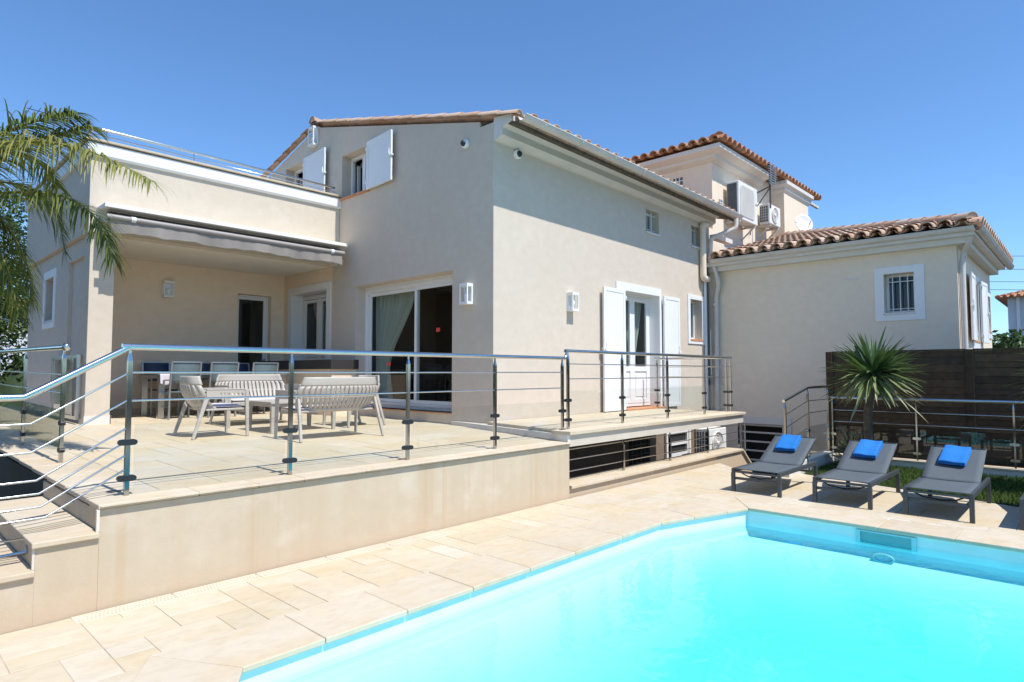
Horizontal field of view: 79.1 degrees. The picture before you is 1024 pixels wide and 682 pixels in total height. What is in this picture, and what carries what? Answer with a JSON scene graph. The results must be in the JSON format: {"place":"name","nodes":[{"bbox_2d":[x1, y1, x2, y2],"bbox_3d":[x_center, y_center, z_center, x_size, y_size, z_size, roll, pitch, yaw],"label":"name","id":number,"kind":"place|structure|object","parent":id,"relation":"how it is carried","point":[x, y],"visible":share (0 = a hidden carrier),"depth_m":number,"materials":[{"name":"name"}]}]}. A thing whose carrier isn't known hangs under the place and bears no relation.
{"place":"outdoors","nodes":[
{"label":"outdoors","id":0,"kind":"place"},
{"bbox_2d":[0,298,27,375],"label":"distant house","id":1,"kind":"structure","parent":0,"point":[22,342],"depth_m":34.69,"materials":[{"name":"white tile"}]},
{"bbox_2d":[0,408,548,491],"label":"terrace paving","id":2,"kind":"structure","parent":0,"point":[161,457],"depth_m":7.08,"materials":[{"name":"stone"}]},
{"bbox_2d":[141,362,179,414],"bbox_3d":[-6.417,0.854,11.313,0.550,0.950,0.486,-3,-4,43],"label":"dining chair","id":3,"kind":"object","parent":2,"relation":"on","point":[155,366],"visible":0.52,"depth_m":11.40,"materials":[{"name":"blue metal"}]},
{"bbox_2d":[161,361,201,419],"bbox_3d":[-5.553,0.821,10.393,0.550,0.950,0.486,-3,-4,43],"label":"dining chair","id":4,"kind":"object","parent":2,"relation":"on","point":[184,366],"visible":0.61,"depth_m":10.20,"materials":[{"name":"grey metal"}]},
{"bbox_2d":[189,362,223,411],"bbox_3d":[-5.856,0.884,11.910,0.550,0.950,0.486,-3,-4,43],"label":"dining chair","id":5,"kind":"object","parent":2,"relation":"on","point":[205,366],"visible":0.09,"depth_m":12.13,"materials":[{"name":"blue metal"}]},
{"bbox_2d":[172,376,248,439],"bbox_3d":[-3.823,0.825,7.885,0.681,0.764,0.689,-3,-4,43],"label":"garden armchair","id":6,"kind":"object","parent":2,"relation":"on","point":[188,384],"visible":0.94,"depth_m":7.67,"materials":[{"name":"white plastic"}]},
{"bbox_2d":[206,403,242,407],"bbox_3d":[-3.777,0.821,7.928,0.500,0.048,0.460,-3,-4,43],"label":"seat cushion","id":7,"kind":"object","parent":6,"relation":"on","point":[218,405],"visible":0.6,"depth_m":7.81,"materials":[{"name":"white fabric"}]},
{"bbox_2d":[140,374,286,418],"bbox_3d":[-5.448,0.975,11.419,0.980,0.740,2.250,-3,-4,43],"label":"dining table","id":8,"kind":"object","parent":2,"relation":"on","point":[143,395],"visible":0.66,"depth_m":10.86,"materials":[{"name":"metal"}]},
{"bbox_2d":[160,374,171,385],"bbox_3d":[-5.752,0.645,10.340,0.034,0.198,0.202,-3,-4,43],"label":"napkin","id":9,"kind":"object","parent":8,"relation":"hanging from","point":[164,377],"visible":0.65,"depth_m":10.32,"materials":[{"name":"white fabric"}]},
{"bbox_2d":[199,362,239,417],"bbox_3d":[-5.129,0.844,10.845,0.550,0.950,0.486,-3,-4,43],"label":"dining chair","id":10,"kind":"object","parent":2,"relation":"on","point":[224,366],"visible":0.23,"depth_m":10.64,"materials":[{"name":"grey metal"}]},
{"bbox_2d":[232,363,259,409],"bbox_3d":[-5.390,0.909,12.405,0.550,0.950,0.486,-3,-4,43],"label":"dining chair","id":11,"kind":"object","parent":2,"relation":"on","point":[244,367],"visible":0.18,"depth_m":12.67,"materials":[{"name":"blue metal"}]},
{"bbox_2d":[209,374,301,426],"bbox_3d":[-3.951,0.899,9.615,0.689,0.764,1.168,-3,-4,42],"label":"garden sofa","id":12,"kind":"object","parent":2,"relation":"on","point":[223,380],"visible":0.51,"depth_m":9.85,"materials":[{"name":"white plastic"}]},
{"bbox_2d":[220,397,274,400],"bbox_3d":[-3.899,0.890,9.564,0.460,0.048,0.980,-3,-4,43],"label":"seat cushion","id":13,"kind":"object","parent":12,"relation":"on","point":[242,399],"visible":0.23,"depth_m":9.30,"materials":[{"name":"white fabric"}]},
{"bbox_2d":[239,362,278,413],"bbox_3d":[-4.636,0.870,11.369,0.550,0.950,0.486,-3,-4,43],"label":"dining chair","id":14,"kind":"object","parent":2,"relation":"on","point":[265,366],"visible":0.27,"depth_m":11.23,"materials":[{"name":"grey metal"}]},
{"bbox_2d":[249,398,337,433],"bbox_3d":[-3.099,1.041,8.742,0.780,0.419,0.990,-3,-4,43],"label":"table","id":15,"kind":"object","parent":2,"relation":"on","point":[270,403],"visible":0.46,"depth_m":8.52,"materials":[{"name":"white plastic"}]},
{"bbox_2d":[258,359,358,415],"bbox_3d":[-4.109,0.906,12.310,2.920,1.035,0.575,-3,-4,43],"label":"outdoor counter","id":16,"kind":"object","parent":2,"relation":"on","point":[333,365],"visible":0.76,"depth_m":11.51,"materials":[{"name":"paint"}]},
{"bbox_2d":[274,377,383,442],"bbox_3d":[-2.296,0.837,7.864,0.689,0.764,1.168,-3,-4,44],"label":"garden sofa","id":17,"kind":"object","parent":2,"relation":"on","point":[361,402],"visible":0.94,"depth_m":7.64,"materials":[{"name":"white plastic"}]},
{"bbox_2d":[283,404,368,408],"bbox_3d":[-2.347,0.833,7.916,0.460,0.048,0.980,-3,-4,43],"label":"seat cushion","id":18,"kind":"object","parent":17,"relation":"on","point":[312,406],"visible":0.21,"depth_m":7.62,"materials":[{"name":"white fabric"}]},
{"bbox_2d":[323,375,385,427],"bbox_3d":[-2.400,0.906,9.490,0.681,0.764,0.689,-3,-4,41],"label":"garden armchair","id":19,"kind":"object","parent":2,"relation":"on","point":[359,418],"visible":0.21,"depth_m":9.46,"materials":[{"name":"white plastic"}]},
{"bbox_2d":[7,405,570,506],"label":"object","id":20,"kind":"structure","parent":0,"point":[13,412],"depth_m":7.92,"materials":[{"name":"tile"}]},
{"bbox_2d":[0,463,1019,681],"bbox_3d":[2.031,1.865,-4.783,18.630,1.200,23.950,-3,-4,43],"label":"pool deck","id":21,"kind":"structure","parent":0,"point":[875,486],"depth_m":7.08,"materials":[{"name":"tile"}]},
{"bbox_2d":[0,480,99,634],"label":"garden steps","id":22,"kind":"structure","parent":21,"relation":"on","point":[51,576],"depth_m":3.83,"materials":[{"name":"stone"}]},
{"bbox_2d":[0,347,131,558],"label":"stair railing","id":23,"kind":"object","parent":22,"relation":"on","point":[62,378],"visible":0.97,"depth_m":3.98,"materials":[{"name":"metal"}]},
{"bbox_2d":[71,594,177,623],"bbox_3d":[-2.456,1.704,3.959,0.130,0.012,0.572,-3,-4,43],"label":"drain grate","id":24,"kind":"object","parent":21,"relation":"on","point":[80,619],"visible":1,"depth_m":3.94,"materials":[{"name":"tile"}]},
{"bbox_2d":[173,574,262,597],"bbox_3d":[-2.062,1.725,4.378,0.130,0.012,0.572,-3,-4,43],"label":"drain grate","id":25,"kind":"object","parent":21,"relation":"on","point":[213,586],"visible":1,"depth_m":4.36,"materials":[{"name":"tile"}]},
{"bbox_2d":[256,557,332,576],"bbox_3d":[-1.669,1.746,4.796,0.130,0.012,0.572,-3,-4,43],"label":"drain grate","id":26,"kind":"object","parent":21,"relation":"on","point":[275,571],"visible":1,"depth_m":4.77,"materials":[{"name":"tile"}]},
{"bbox_2d":[326,543,391,559],"bbox_3d":[-1.275,1.768,5.215,0.130,0.012,0.572,-3,-4,43],"label":"drain grate","id":27,"kind":"object","parent":21,"relation":"on","point":[358,551],"visible":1,"depth_m":5.19,"materials":[{"name":"tile"}]},
{"bbox_2d":[384,531,441,545],"bbox_3d":[-0.882,1.789,5.634,0.130,0.012,0.572,-3,-4,43],"label":"drain grate","id":28,"kind":"object","parent":21,"relation":"on","point":[412,538],"visible":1,"depth_m":5.60,"materials":[{"name":"tile"}]},
{"bbox_2d":[133,497,1023,681],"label":"swimming pool","id":29,"kind":"structure","parent":21,"relation":"in","point":[734,589],"depth_m":5.25,"materials":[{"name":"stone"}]},
{"bbox_2d":[0,465,1023,681],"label":"pool deck paving","id":30,"kind":"structure","parent":0,"point":[75,650],"depth_m":4.73,"materials":[{"name":"stone"}]},
{"bbox_2d":[731,435,817,497],"bbox_3d":[3.489,1.614,8.178,0.612,0.602,1.444,-3,-4,43],"label":"sun lounger","id":31,"kind":"object","parent":30,"relation":"on","point":[773,461],"visible":0.91,"depth_m":8.16,"materials":[{"name":"grey metal"}]},
{"bbox_2d":[775,434,801,450],"bbox_3d":[3.807,1.401,8.551,0.282,0.201,0.332,-3,-4,43],"label":"towel","id":32,"kind":"object","parent":31,"relation":"on","point":[786,442],"visible":1,"depth_m":8.50,"materials":[{"name":"blue fabric"}]},
{"bbox_2d":[812,440,900,509],"bbox_3d":[4.196,1.581,7.515,0.612,0.602,1.444,-3,-4,43],"label":"sun lounger","id":33,"kind":"object","parent":30,"relation":"on","point":[871,472],"visible":0.94,"depth_m":7.51,"materials":[{"name":"grey fabric"}]},
{"bbox_2d":[853,439,883,457],"bbox_3d":[4.520,1.366,7.881,0.328,0.200,0.270,3,-4,-43],"label":"towel","id":34,"kind":"object","parent":33,"relation":"on","point":[865,448],"visible":1,"depth_m":7.84,"materials":[{"name":"blue fabric"}]},
{"bbox_2d":[903,446,991,523],"bbox_3d":[4.856,1.550,6.897,0.612,0.602,1.444,-3,-4,43],"label":"sun lounger","id":35,"kind":"object","parent":30,"relation":"on","point":[937,476],"visible":0.96,"depth_m":6.88,"materials":[{"name":"grey metal"}]},
{"bbox_2d":[938,445,971,465],"bbox_3d":[5.181,1.336,7.262,0.329,0.203,0.270,3,-4,-41],"label":"towel","id":36,"kind":"object","parent":35,"relation":"on","point":[953,455],"visible":1,"depth_m":7.22,"materials":[{"name":"blue fabric"}]},
{"bbox_2d":[1019,493,1023,530],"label":"sun lounger","id":37,"kind":"object","parent":30,"relation":"on","point":[1021,507],"visible":1,"depth_m":5.91,"materials":[{"name":"grey metal"}]},
{"bbox_2d":[0,0,1023,342],"label":"sky","id":38,"kind":"structure","parent":0,"point":[886,110],"materials":[{"name":"blue"}]},
{"bbox_2d":[711,382,745,451],"bbox_3d":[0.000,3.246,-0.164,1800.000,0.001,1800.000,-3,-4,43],"label":"ground","id":39,"kind":"structure","parent":0,"point":[744,423],"depth_m":34.18,"materials":[{"name":"soil"}]},
{"bbox_2d":[0,339,25,407],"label":"hedge","id":40,"kind":"object","parent":39,"relation":"on","point":[13,378],"visible":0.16,"depth_m":14.51,"materials":[{"name":"green plant"}]},
{"bbox_2d":[0,187,29,355],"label":"garden tree","id":41,"kind":"object","parent":39,"relation":"on","point":[9,333],"visible":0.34,"depth_m":14.77,"materials":[{"name":"green plant"}]},
{"bbox_2d":[0,99,176,333],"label":"palm tree","id":42,"kind":"object","parent":39,"relation":"on","point":[18,143],"visible":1,"depth_m":6.45,"materials":[{"name":"green plant"}]},
{"bbox_2d":[0,431,569,610],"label":"retaining wall","id":43,"kind":"structure","parent":39,"relation":"on","point":[154,548],"depth_m":4.98,"materials":[{"name":"paint"}]},
{"bbox_2d":[0,343,70,462],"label":"side railing","id":44,"kind":"object","parent":43,"relation":"on","point":[64,347],"visible":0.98,"depth_m":6.44,"materials":[{"name":"metal"}]},
{"bbox_2d":[116,343,568,495],"bbox_3d":[-0.986,0.593,6.044,0.048,1.107,4.963,-3,-4,43],"label":"terrace railing","id":45,"kind":"object","parent":43,"relation":"on","point":[126,477],"visible":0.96,"depth_m":5.14,"materials":[{"name":"metal"}]},
{"bbox_2d":[25,109,1013,477],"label":"house","id":46,"kind":"structure","parent":39,"relation":"on","point":[423,217],"depth_m":11.62,"materials":[{"name":"paint"}]},
{"bbox_2d":[42,268,56,329],"bbox_3d":[-8.213,-0.738,11.145,0.960,1.040,0.200,-3,-4,43],"label":"window","id":47,"kind":"structure","parent":46,"relation":"in","point":[48,324],"depth_m":10.97,"materials":[{"name":"white plastic"}]},
{"bbox_2d":[50,355,80,419],"bbox_3d":[-7.054,0.715,9.777,1.700,0.960,0.040,-3,-4,43],"label":"window","id":48,"kind":"structure","parent":46,"relation":"attached to","point":[75,391],"depth_m":9.35,"materials":[{"name":"metal"}]},
{"bbox_2d":[162,280,174,297],"bbox_3d":[-6.576,-0.991,11.872,0.129,0.320,0.180,-3,-4,43],"label":"wall lamp","id":49,"kind":"object","parent":46,"relation":"attached to","point":[168,287],"visible":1,"depth_m":11.86,"materials":[{"name":"white paint"}]},
{"bbox_2d":[51,127,335,192],"bbox_3d":[-5.753,-3.040,10.594,2.436,0.214,5.066,-16,-16,79],"label":"roof terrace railing","id":50,"kind":"object","parent":46,"relation":"on","point":[200,154],"visible":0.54,"depth_m":10.44,"materials":[{"name":"metal"}]},
{"bbox_2d":[96,202,347,264],"bbox_3d":[-4.622,-1.704,10.484,0.518,0.426,3.980,-3,-4,43],"label":"awning","id":51,"kind":"object","parent":46,"relation":"attached to","point":[157,224],"visible":0.98,"depth_m":10.05,"materials":[{"name":"white fabric"}]},
{"bbox_2d":[236,294,267,407],"bbox_3d":[-5.573,0.222,13.215,0.115,2.384,0.716,-3,-4,43],"label":"back door","id":52,"kind":"structure","parent":46,"relation":"in","point":[245,297],"depth_m":13.43,"materials":[{"name":"white glass"}]},
{"bbox_2d":[294,168,302,185],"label":"window","id":53,"kind":"structure","parent":46,"relation":"in","point":[299,171],"depth_m":13.95,"materials":[{"name":"white glass"}]},
{"bbox_2d":[308,125,318,147],"bbox_3d":[-4.138,-4.252,12.921,0.220,0.400,0.129,-3,-4,43],"label":"wall lamp","id":54,"kind":"object","parent":46,"relation":"attached to","point":[314,129],"visible":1,"depth_m":12.89,"materials":[{"name":"white paint"}]},
{"bbox_2d":[302,293,325,359],"bbox_3d":[-4.041,-0.294,13.079,1.410,1.390,0.080,-3,-4,43],"label":"window","id":55,"kind":"structure","parent":46,"relation":"in","point":[319,299],"depth_m":13.12,"materials":[{"name":"white plastic"}]},
{"bbox_2d":[339,153,369,200],"bbox_3d":[-2.776,-3.199,12.141,1.000,0.888,0.770,-3,-4,43],"label":"window","id":56,"kind":"structure","parent":46,"relation":"in","point":[359,165],"depth_m":12.31,"materials":[{"name":"white glass"}]},
{"bbox_2d":[364,274,451,413],"bbox_3d":[-1.850,0.067,10.845,2.755,2.273,0.330,-3,-4,43],"label":"sliding door","id":57,"kind":"structure","parent":46,"relation":"in","point":[417,285],"depth_m":10.85,"materials":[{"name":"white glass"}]},
{"bbox_2d":[460,139,469,148],"bbox_3d":[-0.749,-3.084,9.688,0.148,0.150,0.116,-3,-4,43],"label":"security camera","id":58,"kind":"object","parent":46,"relation":"attached to","point":[465,143],"visible":1,"depth_m":9.66,"materials":[{"name":"white plastic"}]},
{"bbox_2d":[459,283,472,304],"bbox_3d":[-0.703,-0.720,9.515,0.180,0.320,0.129,-3,-4,43],"label":"wall lamp","id":59,"kind":"object","parent":46,"relation":"attached to","point":[468,293],"visible":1,"depth_m":9.49,"materials":[{"name":"white metal"}]},
{"bbox_2d":[513,149,521,159],"bbox_3d":[0.102,-2.902,9.634,0.116,0.150,0.148,-3,-4,43],"label":"security camera","id":60,"kind":"object","parent":46,"relation":"attached to","point":[517,154],"visible":1,"depth_m":9.60,"materials":[{"name":"white plastic"}]},
{"bbox_2d":[567,292,578,311],"bbox_3d":[1.032,-0.660,10.502,0.129,0.320,0.180,-3,-4,43],"label":"wall lamp","id":61,"kind":"object","parent":46,"relation":"attached to","point":[571,301],"visible":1,"depth_m":10.48,"materials":[{"name":"white metal"}]},
{"bbox_2d":[451,408,745,446],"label":"gallery slab","id":62,"kind":"structure","parent":46,"relation":"attached to","point":[588,431],"depth_m":9.01,"materials":[{"name":"stone"}]},
{"bbox_2d":[564,349,732,428],"bbox_3d":[2.352,0.696,9.601,0.044,1.007,4.921,-3,-4,43],"label":"gallery railing","id":63,"kind":"object","parent":62,"relation":"on","point":[568,400],"visible":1,"depth_m":8.98,"materials":[{"name":"metal"}]},
{"bbox_2d":[654,357,728,410],"bbox_3d":[3.416,0.814,11.894,1.546,1.007,0.044,-3,-4,43],"label":"gallery end railing","id":64,"kind":"object","parent":62,"relation":"on","point":[726,404],"visible":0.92,"depth_m":11.99,"materials":[{"name":"metal"}]},
{"bbox_2d":[626,294,649,406],"bbox_3d":[2.370,0.180,12.346,0.065,2.228,1.336,-3,-4,43],"label":"french door","id":65,"kind":"structure","parent":46,"relation":"in","point":[637,390],"depth_m":12.43,"materials":[{"name":"white wood"}]},
{"bbox_2d":[629,438,650,465],"bbox_3d":[2.472,2.172,11.951,0.033,0.570,0.750,-3,-4,43],"label":"basement window","id":66,"kind":"structure","parent":46,"relation":"in","point":[637,453],"depth_m":11.94,"materials":[{"name":"black glass"}]},
{"bbox_2d":[646,211,660,236],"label":"window","id":67,"kind":"structure","parent":46,"relation":"in","point":[649,216],"depth_m":12.75,"materials":[{"name":"white glass"}]},
{"bbox_2d":[672,175,683,184],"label":"window","id":68,"kind":"structure","parent":46,"relation":"in","point":[680,179],"depth_m":15.83,"materials":[{"name":"paint"}]},
{"bbox_2d":[691,227,699,249],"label":"window","id":69,"kind":"structure","parent":46,"relation":"in","point":[693,244],"depth_m":14.15,"materials":[{"name":"white glass"}]},
{"bbox_2d":[687,294,704,344],"bbox_3d":[4.038,-0.471,13.935,0.250,1.090,0.770,-3,-4,43],"label":"window","id":70,"kind":"structure","parent":46,"relation":"in","point":[690,304],"depth_m":13.99,"materials":[{"name":"white glass"}]},
{"bbox_2d":[725,180,757,240],"bbox_3d":[5.886,-3.327,15.961,0.440,1.321,1.182,-3,-4,43],"label":"air conditioner","id":71,"kind":"object","parent":46,"relation":"attached to","point":[742,198],"visible":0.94,"depth_m":15.65,"materials":[{"name":"grey metal"}]},
{"bbox_2d":[750,163,776,234],"bbox_3d":[6.803,-3.815,16.799,0.574,1.922,0.600,-3,-4,43],"label":"tv aerial","id":72,"kind":"object","parent":46,"relation":"attached to","point":[771,167],"visible":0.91,"depth_m":16.68,"materials":[{"name":"metal"}]},
{"bbox_2d":[757,203,779,238],"bbox_3d":[7.146,-3.281,17.266,0.412,0.901,0.812,-3,-4,43],"label":"air conditioner","id":73,"kind":"object","parent":46,"relation":"attached to","point":[769,218],"visible":0.99,"depth_m":17.02,"materials":[{"name":"plastic"}]},
{"bbox_2d":[795,214,812,230],"bbox_3d":[8.304,-3.171,17.602,0.522,0.913,0.479,-3,-4,43],"label":"satellite dish","id":74,"kind":"object","parent":46,"relation":"attached to","point":[803,222],"visible":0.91,"depth_m":17.66,"materials":[{"name":"metal"}]},
{"bbox_2d":[874,263,925,321],"bbox_3d":[7.653,-0.904,12.112,0.820,1.150,0.870,-3,-4,43],"label":"window","id":75,"kind":"structure","parent":46,"relation":"in","point":[905,292],"depth_m":11.98,"materials":[{"name":"white glass"}]},
{"bbox_2d":[972,275,980,348],"bbox_3d":[9.468,-0.546,12.758,0.150,1.620,1.100,-3,-4,43],"label":"window","id":76,"kind":"structure","parent":46,"relation":"in","point":[976,344],"depth_m":13.01,"materials":[{"name":"white glass"}]},
{"bbox_2d":[988,290,991,338],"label":"window","id":77,"kind":"structure","parent":46,"relation":"in","point":[989,293],"depth_m":14.51,"materials":[{"name":"white glass"}]},
{"bbox_2d":[569,447,752,498],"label":"light well kerb","id":78,"kind":"structure","parent":39,"relation":"on","point":[581,485],"depth_m":8.98,"materials":[{"name":"stone"}]},
{"bbox_2d":[569,423,739,471],"bbox_3d":[2.393,1.623,9.525,0.030,0.442,5.265,-3,-4,43],"label":"light well railing","id":79,"kind":"object","parent":78,"relation":"on","point":[669,452],"visible":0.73,"depth_m":9.35,"materials":[{"name":"metal"}]},
{"bbox_2d":[696,426,725,451],"bbox_3d":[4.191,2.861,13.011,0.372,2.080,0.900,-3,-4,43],"label":"air conditioner","id":80,"kind":"object","parent":39,"relation":"on","point":[712,439],"visible":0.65,"depth_m":12.82,"materials":[{"name":"plastic"}]},
{"bbox_2d":[783,451,1023,477],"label":"lawn kerb","id":81,"kind":"structure","parent":39,"relation":"on","point":[821,458],"depth_m":9.60,"materials":[{"name":"stone"}]},
{"bbox_2d":[782,385,830,456],"bbox_3d":[4.668,1.355,9.771,0.044,1.282,2.116,-3,-4,43],"label":"ramp railing","id":82,"kind":"object","parent":81,"relation":"on","point":[828,426],"visible":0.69,"depth_m":9.76,"materials":[{"name":"metal"}]},
{"bbox_2d":[829,396,1023,468],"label":"lawn railing","id":83,"kind":"object","parent":81,"relation":"on","point":[918,453],"visible":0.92,"depth_m":9.52,"materials":[{"name":"metal"}]},
{"bbox_2d":[825,347,1023,467],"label":"wood fence","id":84,"kind":"object","parent":39,"relation":"on","point":[982,374],"visible":0.69,"depth_m":9.88,"materials":[{"name":"brown wood"}]},
{"bbox_2d":[992,328,1023,349],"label":"laurel hedge","id":85,"kind":"object","parent":39,"relation":"on","point":[1003,340],"visible":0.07,"depth_m":15.94,"materials":[{"name":"green plant"}]},
{"bbox_2d":[995,290,1023,337],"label":"neighbour house","id":86,"kind":"structure","parent":39,"relation":"on","point":[1013,302],"depth_m":30.12,"materials":[{"name":"white paint"}]},
{"bbox_2d":[804,460,1023,506],"bbox_3d":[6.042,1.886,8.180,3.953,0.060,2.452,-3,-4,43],"label":"grass","id":87,"kind":"structure","parent":0,"point":[998,482],"depth_m":8.26,"materials":[{"name":"green plant"}]},
{"bbox_2d":[825,428,861,463],"bbox_3d":[5.441,1.705,9.882,0.971,0.649,1.003,0,-3,9],"label":"yucca","id":88,"kind":"object","parent":87,"relation":"on","point":[838,453],"visible":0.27,"depth_m":10.02,"materials":[{"name":"green plant"}]},
{"bbox_2d":[817,327,931,440],"bbox_3d":[5.495,0.872,9.441,1.583,2.261,1.579,-3,-4,43],"label":"cordyline","id":89,"kind":"object","parent":87,"relation":"on","point":[877,377],"visible":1,"depth_m":9.30,"materials":[{"name":"green plant"}]},
{"bbox_2d":[1005,352,1023,428],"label":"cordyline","id":90,"kind":"object","parent":87,"relation":"on","point":[1019,392],"visible":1,"depth_m":8.07,"materials":[{"name":"green plant"}]}
]}

